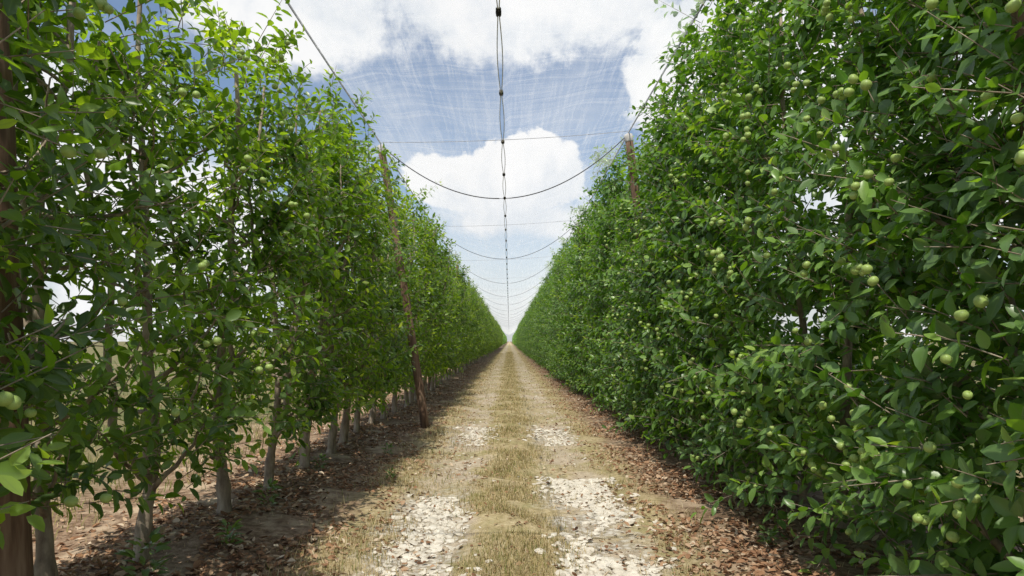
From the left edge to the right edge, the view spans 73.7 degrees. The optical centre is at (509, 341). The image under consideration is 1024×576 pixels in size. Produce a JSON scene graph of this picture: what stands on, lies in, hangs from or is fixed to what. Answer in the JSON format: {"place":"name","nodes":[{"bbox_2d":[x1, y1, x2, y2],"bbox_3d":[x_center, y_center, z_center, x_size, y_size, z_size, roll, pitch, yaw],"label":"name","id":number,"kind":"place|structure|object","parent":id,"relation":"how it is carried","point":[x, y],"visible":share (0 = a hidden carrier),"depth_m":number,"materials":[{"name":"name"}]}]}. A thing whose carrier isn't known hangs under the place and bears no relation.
{"place":"outdoors","nodes":[
{"label":"outdoors","id":0,"kind":"place"},
{"bbox_2d":[14,0,1023,341],"label":"sky","id":1,"kind":"structure","parent":0,"point":[575,67],"materials":[{"name":"white"}]},
{"bbox_2d":[29,342,1023,575],"bbox_3d":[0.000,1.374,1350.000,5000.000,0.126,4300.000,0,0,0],"label":"ground","id":2,"kind":"structure","parent":0,"point":[273,523],"depth_m":5.91,"materials":[{"name":"brown soil"}]},
{"bbox_2d":[0,11,33,575],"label":"wooden post","id":3,"kind":"object","parent":2,"relation":"on","point":[16,555],"visible":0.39,"depth_m":2.87,"materials":[{"name":"brown wood"}]},
{"bbox_2d":[0,0,194,549],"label":"apple tree","id":4,"kind":"object","parent":2,"relation":"on","point":[50,368],"visible":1,"depth_m":2.46,"materials":[{"name":"green plant"}]},
{"bbox_2d":[0,0,268,575],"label":"apple tree","id":5,"kind":"object","parent":2,"relation":"on","point":[44,493],"visible":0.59,"depth_m":3.35,"materials":[{"name":"green plant"}]},
{"bbox_2d":[114,526,171,575],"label":"weed","id":6,"kind":"object","parent":2,"relation":"on","point":[155,536],"visible":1,"depth_m":3.82,"materials":[{"name":"green plant"}]},
{"bbox_2d":[16,0,303,564],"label":"apple tree","id":7,"kind":"object","parent":2,"relation":"on","point":[118,60],"visible":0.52,"depth_m":4.17,"materials":[{"name":"green plant"}]},
{"bbox_2d":[84,0,368,514],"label":"apple tree","id":8,"kind":"object","parent":2,"relation":"on","point":[277,257],"visible":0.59,"depth_m":5.07,"materials":[{"name":"green plant"}]},
{"bbox_2d":[215,519,243,543],"bbox_3d":[-1.839,1.259,4.496,0.182,0.164,0.188,0,0,-3],"label":"weed","id":9,"kind":"object","parent":2,"relation":"on","point":[235,526],"visible":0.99,"depth_m":4.51,"materials":[{"name":"green plant"}]},
{"bbox_2d":[137,2,369,489],"bbox_3d":[-2.275,-0.781,6.245,1.975,4.352,1.841,-1,0,-11],"label":"apple tree","id":10,"kind":"object","parent":2,"relation":"on","point":[324,399],"visible":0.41,"depth_m":6.12,"materials":[{"name":"green plant"}]},
{"bbox_2d":[252,477,282,503],"bbox_3d":[-1.975,1.232,5.586,0.228,0.205,0.235,0,0,44],"label":"weed","id":11,"kind":"object","parent":2,"relation":"on","point":[271,484],"visible":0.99,"depth_m":5.58,"materials":[{"name":"green plant"}]},
{"bbox_2d":[202,101,414,469],"bbox_3d":[-2.104,-0.624,7.069,2.204,4.028,1.924,2,-2,-7],"label":"apple tree","id":12,"kind":"object","parent":2,"relation":"on","point":[366,188],"visible":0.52,"depth_m":7.08,"materials":[{"name":"green plant"}]},
{"bbox_2d":[310,453,328,468],"bbox_3d":[-1.996,1.268,7.189,0.188,0.164,0.182,0,0,-43],"label":"weed","id":13,"kind":"object","parent":2,"relation":"on","point":[323,459],"visible":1,"depth_m":7.18,"materials":[{"name":"green plant"}]},
{"bbox_2d":[251,65,412,453],"bbox_3d":[-2.051,-0.870,8.072,1.773,4.515,1.628,0,-1,7],"label":"apple tree","id":14,"kind":"object","parent":2,"relation":"on","point":[331,444],"visible":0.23,"depth_m":7.98,"materials":[{"name":"green plant"}]},
{"bbox_2d":[280,135,414,431],"bbox_3d":[-2.328,-0.863,9.809,1.922,4.490,1.792,-2,-1,-4],"label":"apple tree","id":15,"kind":"object","parent":2,"relation":"on","point":[357,412],"visible":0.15,"depth_m":9.92,"materials":[{"name":"green plant"}]},
{"bbox_2d":[275,95,428,443],"bbox_3d":[-2.095,-0.806,8.672,2.084,4.396,1.822,3,0,-3],"label":"apple tree","id":16,"kind":"object","parent":2,"relation":"on","point":[344,428],"visible":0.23,"depth_m":8.63,"materials":[{"name":"green plant"}]},
{"bbox_2d":[328,182,427,423],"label":"apple tree","id":17,"kind":"object","parent":2,"relation":"on","point":[402,363],"visible":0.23,"depth_m":10.98,"materials":[{"name":"green plant"}]},
{"bbox_2d":[381,443,393,453],"bbox_3d":[-1.494,1.321,8.392,0.160,0.144,0.165,0,0,29],"label":"weed","id":18,"kind":"object","parent":2,"relation":"on","point":[388,445],"visible":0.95,"depth_m":8.40,"materials":[{"name":"green plant"}]},
{"bbox_2d":[384,468,396,478],"bbox_3d":[-1.203,1.330,6.902,0.135,0.126,0.136,0,0,-38],"label":"weed","id":19,"kind":"object","parent":2,"relation":"on","point":[393,475],"visible":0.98,"depth_m":6.89,"materials":[{"name":"green plant"}]},
{"bbox_2d":[344,172,437,418],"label":"apple tree","id":20,"kind":"object","parent":2,"relation":"on","point":[418,333],"visible":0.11,"depth_m":11.83,"materials":[{"name":"green plant"}]},
{"bbox_2d":[356,202,441,412],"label":"apple tree","id":21,"kind":"object","parent":2,"relation":"on","point":[394,404],"visible":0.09,"depth_m":12.93,"materials":[{"name":"green plant"}]},
{"bbox_2d":[377,144,429,427],"bbox_3d":[-1.683,-0.789,10.898,0.860,4.696,0.149,0,0,0],"label":"wooden post","id":22,"kind":"object","parent":2,"relation":"on","point":[421,398],"visible":0.63,"depth_m":10.85,"materials":[{"name":"brown wood"}]},
{"bbox_2d":[285,0,485,304],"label":"support cable","id":23,"kind":"object","parent":22,"relation":"attached to","point":[301,23],"visible":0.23,"depth_m":8.06,"materials":[{"name":"metal"}]},
{"bbox_2d":[373,181,460,406],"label":"apple tree","id":24,"kind":"object","parent":2,"relation":"on","point":[426,241],"visible":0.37,"depth_m":13.88,"materials":[{"name":"green plant"}]},
{"bbox_2d":[389,197,454,403],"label":"apple tree","id":25,"kind":"object","parent":2,"relation":"on","point":[411,394],"visible":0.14,"depth_m":14.66,"materials":[{"name":"green plant"}]},
{"bbox_2d":[403,219,451,400],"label":"apple tree","id":26,"kind":"object","parent":2,"relation":"on","point":[415,396],"visible":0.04,"depth_m":15.44,"materials":[{"name":"green plant"}]},
{"bbox_2d":[405,212,464,386],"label":"apple tree","id":27,"kind":"object","parent":2,"relation":"on","point":[443,264],"visible":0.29,"depth_m":16.24,"materials":[{"name":"green plant"}]},
{"bbox_2d":[413,257,457,392],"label":"apple tree","id":28,"kind":"object","parent":2,"relation":"on","point":[425,387],"visible":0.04,"depth_m":17.34,"materials":[{"name":"green plant"}]},
{"bbox_2d":[415,245,463,390],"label":"apple tree","id":29,"kind":"object","parent":2,"relation":"on","point":[450,366],"visible":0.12,"depth_m":18.46,"materials":[{"name":"green plant"}]},
{"bbox_2d":[409,243,471,372],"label":"apple tree","id":30,"kind":"object","parent":2,"relation":"on","point":[452,313],"visible":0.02,"depth_m":20.17,"materials":[{"name":"green plant"}]},
{"bbox_2d":[426,256,468,387],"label":"apple tree","id":31,"kind":"object","parent":2,"relation":"on","point":[458,325],"visible":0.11,"depth_m":19.41,"materials":[{"name":"green plant"}]},
{"bbox_2d":[435,257,467,382],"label":"apple tree","id":32,"kind":"object","parent":2,"relation":"on","point":[443,380],"visible":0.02,"depth_m":22.20,"materials":[{"name":"green plant"}]},
{"bbox_2d":[439,277,471,384],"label":"apple tree","id":33,"kind":"object","parent":2,"relation":"on","point":[460,302],"visible":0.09,"depth_m":21.28,"materials":[{"name":"green plant"}]},
{"bbox_2d":[441,250,475,378],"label":"apple tree","id":34,"kind":"object","parent":2,"relation":"on","point":[464,287],"visible":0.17,"depth_m":24.11,"materials":[{"name":"green plant"}]},
{"bbox_2d":[445,255,478,380],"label":"apple tree","id":35,"kind":"object","parent":2,"relation":"on","point":[463,354],"visible":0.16,"depth_m":23.26,"materials":[{"name":"green plant"}]},
{"bbox_2d":[452,265,472,376],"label":"apple tree","id":36,"kind":"object","parent":2,"relation":"on","point":[453,370],"visible":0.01,"depth_m":25.94,"materials":[{"name":"green plant"}]},
{"bbox_2d":[449,295,477,377],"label":"apple tree","id":37,"kind":"object","parent":2,"relation":"on","point":[464,349],"visible":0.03,"depth_m":25.16,"materials":[{"name":"green plant"}]},
{"bbox_2d":[458,276,473,366],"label":"apple tree","id":38,"kind":"object","parent":2,"relation":"on","point":[468,331],"visible":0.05,"depth_m":27.89,"materials":[{"name":"green plant"}]},
{"bbox_2d":[455,280,479,374],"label":"apple tree","id":39,"kind":"object","parent":2,"relation":"on","point":[471,335],"visible":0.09,"depth_m":27.16,"materials":[{"name":"green plant"}]},
{"bbox_2d":[457,286,479,372],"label":"apple tree","id":40,"kind":"object","parent":2,"relation":"on","point":[472,348],"visible":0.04,"depth_m":28.95,"materials":[{"name":"green plant"}]},
{"bbox_2d":[458,267,482,371],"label":"apple tree","id":41,"kind":"object","parent":2,"relation":"on","point":[473,325],"visible":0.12,"depth_m":29.83,"materials":[{"name":"green plant"}]},
{"bbox_2d":[462,282,484,369],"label":"apple tree","id":42,"kind":"object","parent":2,"relation":"on","point":[476,323],"visible":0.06,"depth_m":30.74,"materials":[{"name":"green plant"}]},
{"bbox_2d":[462,284,485,369],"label":"apple tree","id":43,"kind":"object","parent":2,"relation":"on","point":[478,333],"visible":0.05,"depth_m":31.93,"materials":[{"name":"green plant"}]},
{"bbox_2d":[464,280,483,368],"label":"apple tree","id":44,"kind":"object","parent":2,"relation":"on","point":[474,316],"visible":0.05,"depth_m":33.39,"materials":[{"name":"green plant"}]},
{"bbox_2d":[467,284,484,364],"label":"apple tree","id":45,"kind":"object","parent":2,"relation":"on","point":[476,317],"visible":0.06,"depth_m":34.92,"materials":[{"name":"green plant"}]},
{"bbox_2d":[32,360,920,575],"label":"fallen leaves","id":46,"kind":"object","parent":2,"relation":"on","point":[198,566],"visible":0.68,"depth_m":5.19,"materials":[{"name":"brown plant"}]},
{"bbox_2d":[465,285,487,369],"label":"apple tree","id":47,"kind":"object","parent":2,"relation":"on","point":[474,294],"visible":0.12,"depth_m":32.78,"materials":[{"name":"green plant"}]},
{"bbox_2d":[29,351,931,575],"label":"grass","id":48,"kind":"structure","parent":2,"relation":"on","point":[497,505],"depth_m":6.03,"materials":[{"name":"plant"}]},
{"bbox_2d":[473,294,488,363],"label":"apple tree","id":49,"kind":"object","parent":2,"relation":"on","point":[482,313],"visible":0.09,"depth_m":41.40,"materials":[{"name":"green plant"}]},
{"bbox_2d":[475,290,493,362],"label":"apple tree","id":50,"kind":"object","parent":2,"relation":"on","point":[484,326],"visible":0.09,"depth_m":42.35,"materials":[{"name":"green plant"}]},
{"bbox_2d":[476,299,492,362],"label":"apple tree","id":51,"kind":"object","parent":2,"relation":"on","point":[486,327],"visible":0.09,"depth_m":43.98,"materials":[{"name":"green plant"}]},
{"bbox_2d":[475,304,493,358],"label":"apple tree","id":52,"kind":"object","parent":2,"relation":"on","point":[487,327],"visible":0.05,"depth_m":45.30,"materials":[{"name":"green plant"}]},
{"bbox_2d":[501,329,516,346],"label":"distant tree rows","id":53,"kind":"object","parent":2,"relation":"on","point":[514,337],"visible":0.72,"depth_m":211.38,"materials":[{"name":"green plant"}]},
{"bbox_2d":[361,387,678,575],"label":"gravel","id":54,"kind":"structure","parent":2,"relation":"on","point":[601,513],"depth_m":5.22,"materials":[{"name":"gravel"}]},
{"bbox_2d":[526,301,534,356],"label":"apple tree","id":55,"kind":"object","parent":2,"relation":"on","point":[529,326],"visible":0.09,"depth_m":55.24,"materials":[{"name":"green plant"}]},
{"bbox_2d":[528,299,533,359],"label":"apple tree","id":56,"kind":"object","parent":2,"relation":"on","point":[531,319],"visible":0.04,"depth_m":51.26,"materials":[{"name":"green plant"}]},
{"bbox_2d":[526,297,538,359],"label":"apple tree","id":57,"kind":"object","parent":2,"relation":"on","point":[533,331],"visible":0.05,"depth_m":46.27,"materials":[{"name":"green plant"}]},
{"bbox_2d":[528,289,537,356],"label":"apple tree","id":58,"kind":"object","parent":2,"relation":"on","point":[534,319],"visible":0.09,"depth_m":47.54,"materials":[{"name":"green plant"}]},
{"bbox_2d":[528,286,541,352],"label":"apple tree","id":59,"kind":"object","parent":2,"relation":"on","point":[535,315],"visible":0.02,"depth_m":41.96,"materials":[{"name":"green plant"}]},
{"bbox_2d":[529,286,543,364],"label":"apple tree","id":60,"kind":"object","parent":2,"relation":"on","point":[537,340],"visible":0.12,"depth_m":39.04,"materials":[{"name":"green plant"}]},
{"bbox_2d":[533,281,544,364],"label":"apple tree","id":61,"kind":"object","parent":2,"relation":"on","point":[539,335],"visible":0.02,"depth_m":37.10,"materials":[{"name":"green plant"}]},
{"bbox_2d":[536,281,544,364],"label":"apple tree","id":62,"kind":"object","parent":2,"relation":"on","point":[539,321],"visible":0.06,"depth_m":37.79,"materials":[{"name":"green plant"}]},
{"bbox_2d":[535,278,545,355],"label":"apple tree","id":63,"kind":"object","parent":2,"relation":"on","point":[541,314],"visible":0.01,"depth_m":35.07,"materials":[{"name":"green plant"}]},
{"bbox_2d":[536,290,545,364],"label":"apple tree","id":64,"kind":"object","parent":2,"relation":"on","point":[540,362],"visible":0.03,"depth_m":36.13,"materials":[{"name":"green plant"}]},
{"bbox_2d":[536,261,552,366],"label":"apple tree","id":65,"kind":"object","parent":2,"relation":"on","point":[544,296],"visible":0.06,"depth_m":33.53,"materials":[{"name":"green plant"}]},
{"bbox_2d":[536,258,554,369],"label":"apple tree","id":66,"kind":"object","parent":2,"relation":"on","point":[543,318],"visible":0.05,"depth_m":32.23,"materials":[{"name":"green plant"}]},
{"bbox_2d":[539,265,552,369],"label":"apple tree","id":67,"kind":"object","parent":2,"relation":"on","point":[547,319],"visible":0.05,"depth_m":29.46,"materials":[{"name":"green plant"}]},
{"bbox_2d":[537,270,556,367],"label":"apple tree","id":68,"kind":"object","parent":2,"relation":"on","point":[547,334],"visible":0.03,"depth_m":30.49,"materials":[{"name":"green plant"}]},
{"bbox_2d":[544,263,557,369],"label":"apple tree","id":69,"kind":"object","parent":2,"relation":"on","point":[549,311],"visible":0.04,"depth_m":27.77,"materials":[{"name":"green plant"}]},
{"bbox_2d":[542,249,560,376],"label":"apple tree","id":70,"kind":"object","parent":2,"relation":"on","point":[553,316],"visible":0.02,"depth_m":26.70,"materials":[{"name":"green plant"}]},
{"bbox_2d":[541,250,563,374],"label":"apple tree","id":71,"kind":"object","parent":2,"relation":"on","point":[553,333],"visible":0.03,"depth_m":25.39,"materials":[{"name":"green plant"}]},
{"bbox_2d":[541,267,564,370],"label":"apple tree","id":72,"kind":"object","parent":2,"relation":"on","point":[544,324],"visible":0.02,"depth_m":28.48,"materials":[{"name":"green plant"}]},
{"bbox_2d":[544,253,564,377],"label":"apple tree","id":73,"kind":"object","parent":2,"relation":"on","point":[555,299],"visible":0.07,"depth_m":24.72,"materials":[{"name":"green plant"}]},
{"bbox_2d":[540,236,569,377],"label":"apple tree","id":74,"kind":"object","parent":2,"relation":"on","point":[554,258],"visible":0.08,"depth_m":23.93,"materials":[{"name":"green plant"}]},
{"bbox_2d":[547,237,571,380],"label":"apple tree","id":75,"kind":"object","parent":2,"relation":"on","point":[564,261],"visible":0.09,"depth_m":22.83,"materials":[{"name":"green plant"}]},
{"bbox_2d":[550,249,583,382],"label":"apple tree","id":76,"kind":"object","parent":2,"relation":"on","point":[559,320],"visible":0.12,"depth_m":21.64,"materials":[{"name":"green plant"}]},
{"bbox_2d":[551,243,587,380],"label":"apple tree","id":77,"kind":"object","parent":2,"relation":"on","point":[559,326],"visible":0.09,"depth_m":20.78,"materials":[{"name":"green plant"}]},
{"bbox_2d":[551,233,591,385],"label":"apple tree","id":78,"kind":"object","parent":2,"relation":"on","point":[563,282],"visible":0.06,"depth_m":19.79,"materials":[{"name":"green plant"}]},
{"bbox_2d":[553,227,610,389],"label":"apple tree","id":79,"kind":"object","parent":2,"relation":"on","point":[567,322],"visible":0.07,"depth_m":19.10,"materials":[{"name":"green plant"}]},
{"bbox_2d":[576,222,587,298],"bbox_3d":[2.178,-0.906,18.899,0.664,4.821,0.129,0,0,0],"label":"wooden post","id":80,"kind":"object","parent":2,"relation":"on","point":[579,244],"visible":0.1,"depth_m":18.86,"materials":[{"name":"brown wood"}]},
{"bbox_2d":[445,224,575,258],"bbox_3d":[-0.075,-2.793,18.900,3.958,1.042,0.014,0,0,0],"label":"cross cable","id":81,"kind":"object","parent":80,"relation":"attached to","point":[509,258],"visible":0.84,"depth_m":18.89,"materials":[{"name":"metal"}]},
{"bbox_2d":[556,206,615,393],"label":"apple tree","id":82,"kind":"object","parent":2,"relation":"on","point":[571,353],"visible":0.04,"depth_m":17.97,"materials":[{"name":"green plant"}]},
{"bbox_2d":[555,197,618,393],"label":"apple tree","id":83,"kind":"object","parent":2,"relation":"on","point":[577,263],"visible":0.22,"depth_m":16.97,"materials":[{"name":"green plant"}]},
{"bbox_2d":[567,178,628,396],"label":"apple tree","id":84,"kind":"object","parent":2,"relation":"on","point":[582,329],"visible":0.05,"depth_m":16.13,"materials":[{"name":"green plant"}]},
{"bbox_2d":[573,203,625,403],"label":"apple tree","id":85,"kind":"object","parent":2,"relation":"on","point":[587,266],"visible":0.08,"depth_m":15.03,"materials":[{"name":"green plant"}]},
{"bbox_2d":[571,177,648,404],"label":"apple tree","id":86,"kind":"object","parent":2,"relation":"on","point":[603,254],"visible":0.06,"depth_m":13.84,"materials":[{"name":"green plant"}]},
{"bbox_2d":[572,134,654,410],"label":"apple tree","id":87,"kind":"object","parent":2,"relation":"on","point":[609,188],"visible":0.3,"depth_m":13.27,"materials":[{"name":"green plant"}]},
{"bbox_2d":[581,153,668,422],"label":"apple tree","id":88,"kind":"object","parent":2,"relation":"on","point":[626,235],"visible":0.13,"depth_m":11.46,"materials":[{"name":"green plant"}]},
{"bbox_2d":[585,151,675,415],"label":"apple tree","id":89,"kind":"object","parent":2,"relation":"on","point":[609,318],"visible":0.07,"depth_m":12.53,"materials":[{"name":"green plant"}]},
{"bbox_2d":[624,133,660,414],"bbox_3d":[2.178,-0.904,10.900,0.690,4.824,0.153,0,0,0],"label":"wooden post","id":90,"kind":"object","parent":2,"relation":"on","point":[628,138],"visible":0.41,"depth_m":10.85,"materials":[{"name":"brown wood"}]},
{"bbox_2d":[391,137,624,198],"bbox_3d":[-0.075,-2.793,10.900,3.960,1.045,0.017,0,0,0],"label":"cross cable","id":91,"kind":"object","parent":90,"relation":"attached to","point":[511,197],"visible":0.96,"depth_m":10.89,"materials":[{"name":"metal"}]},
{"bbox_2d":[597,141,727,429],"bbox_3d":[2.453,-0.788,10.219,2.190,4.472,2.005,2,0,-4],"label":"apple tree","id":92,"kind":"object","parent":2,"relation":"on","point":[626,395],"visible":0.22,"depth_m":10.23,"materials":[{"name":"green plant"}]},
{"bbox_2d":[602,96,784,442],"bbox_3d":[2.432,-0.817,9.392,2.356,5.176,2.344,0,0,-3],"label":"apple tree","id":93,"kind":"object","parent":2,"relation":"on","point":[637,380],"visible":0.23,"depth_m":9.27,"materials":[{"name":"green plant"}]},
{"bbox_2d":[617,62,770,446],"bbox_3d":[2.362,-0.994,8.501,2.054,4.808,2.139,-1,0,12],"label":"apple tree","id":94,"kind":"object","parent":2,"relation":"on","point":[652,339],"visible":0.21,"depth_m":8.54,"materials":[{"name":"green plant"}]},
{"bbox_2d":[620,0,807,467],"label":"apple tree","id":95,"kind":"object","parent":2,"relation":"on","point":[709,237],"visible":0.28,"depth_m":7.60,"materials":[{"name":"green plant"}]},
{"bbox_2d":[623,0,858,478],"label":"apple tree","id":96,"kind":"object","parent":2,"relation":"on","point":[674,241],"visible":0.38,"depth_m":6.82,"materials":[{"name":"green plant"}]},
{"bbox_2d":[757,524,778,547],"bbox_3d":[1.743,1.307,4.607,0.160,0.144,0.165,0,0,22],"label":"weed","id":97,"kind":"object","parent":2,"relation":"on","point":[768,532],"visible":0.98,"depth_m":4.60,"materials":[{"name":"green plant"}]},
{"bbox_2d":[665,0,926,507],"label":"apple tree","id":98,"kind":"object","parent":2,"relation":"on","point":[737,98],"visible":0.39,"depth_m":5.72,"materials":[{"name":"green plant"}]},
{"bbox_2d":[674,0,1016,563],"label":"apple tree","id":99,"kind":"object","parent":2,"relation":"on","point":[757,389],"visible":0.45,"depth_m":4.82,"materials":[{"name":"green plant"}]},
{"bbox_2d":[742,0,1023,575],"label":"apple tree","id":100,"kind":"object","parent":2,"relation":"on","point":[847,438],"visible":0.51,"depth_m":3.83,"materials":[{"name":"green plant"}]},
{"bbox_2d":[772,0,1023,575],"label":"apple tree","id":101,"kind":"object","parent":2,"relation":"on","point":[972,302],"visible":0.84,"depth_m":2.97,"materials":[{"name":"green plant"}]},
{"bbox_2d":[878,0,1023,575],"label":"apple tree","id":102,"kind":"object","parent":2,"relation":"on","point":[998,23],"visible":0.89,"depth_m":2.40,"materials":[{"name":"green plant"}]},
{"bbox_2d":[1011,0,1023,140],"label":"wooden post","id":103,"kind":"object","parent":2,"relation":"on","point":[1020,18],"visible":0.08,"depth_m":2.90,"materials":[{"name":"brown wood"}]},
{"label":"wooden post","id":104,"kind":"object","parent":2,"relation":"on","visible":0},
{"bbox_2d":[537,0,705,292],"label":"support cable","id":105,"kind":"object","parent":104,"relation":"attached to","point":[696,15],"visible":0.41,"depth_m":9.02,"materials":[{"name":"metal"}]},
{"bbox_2d":[382,131,626,142],"bbox_3d":[-0.075,-3.280,10.950,3.950,0.189,0.007,0,0,0],"label":"cross wire","id":106,"kind":"object","parent":105,"relation":"attached to","point":[496,140],"visible":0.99,"depth_m":10.95,"materials":[{"name":"metal"}]},
{"bbox_2d":[316,0,604,334],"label":"hail net","id":107,"kind":"object","parent":106,"relation":"hanging from","point":[498,11],"visible":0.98,"depth_m":37.93,"materials":[{"name":"white plastic"}]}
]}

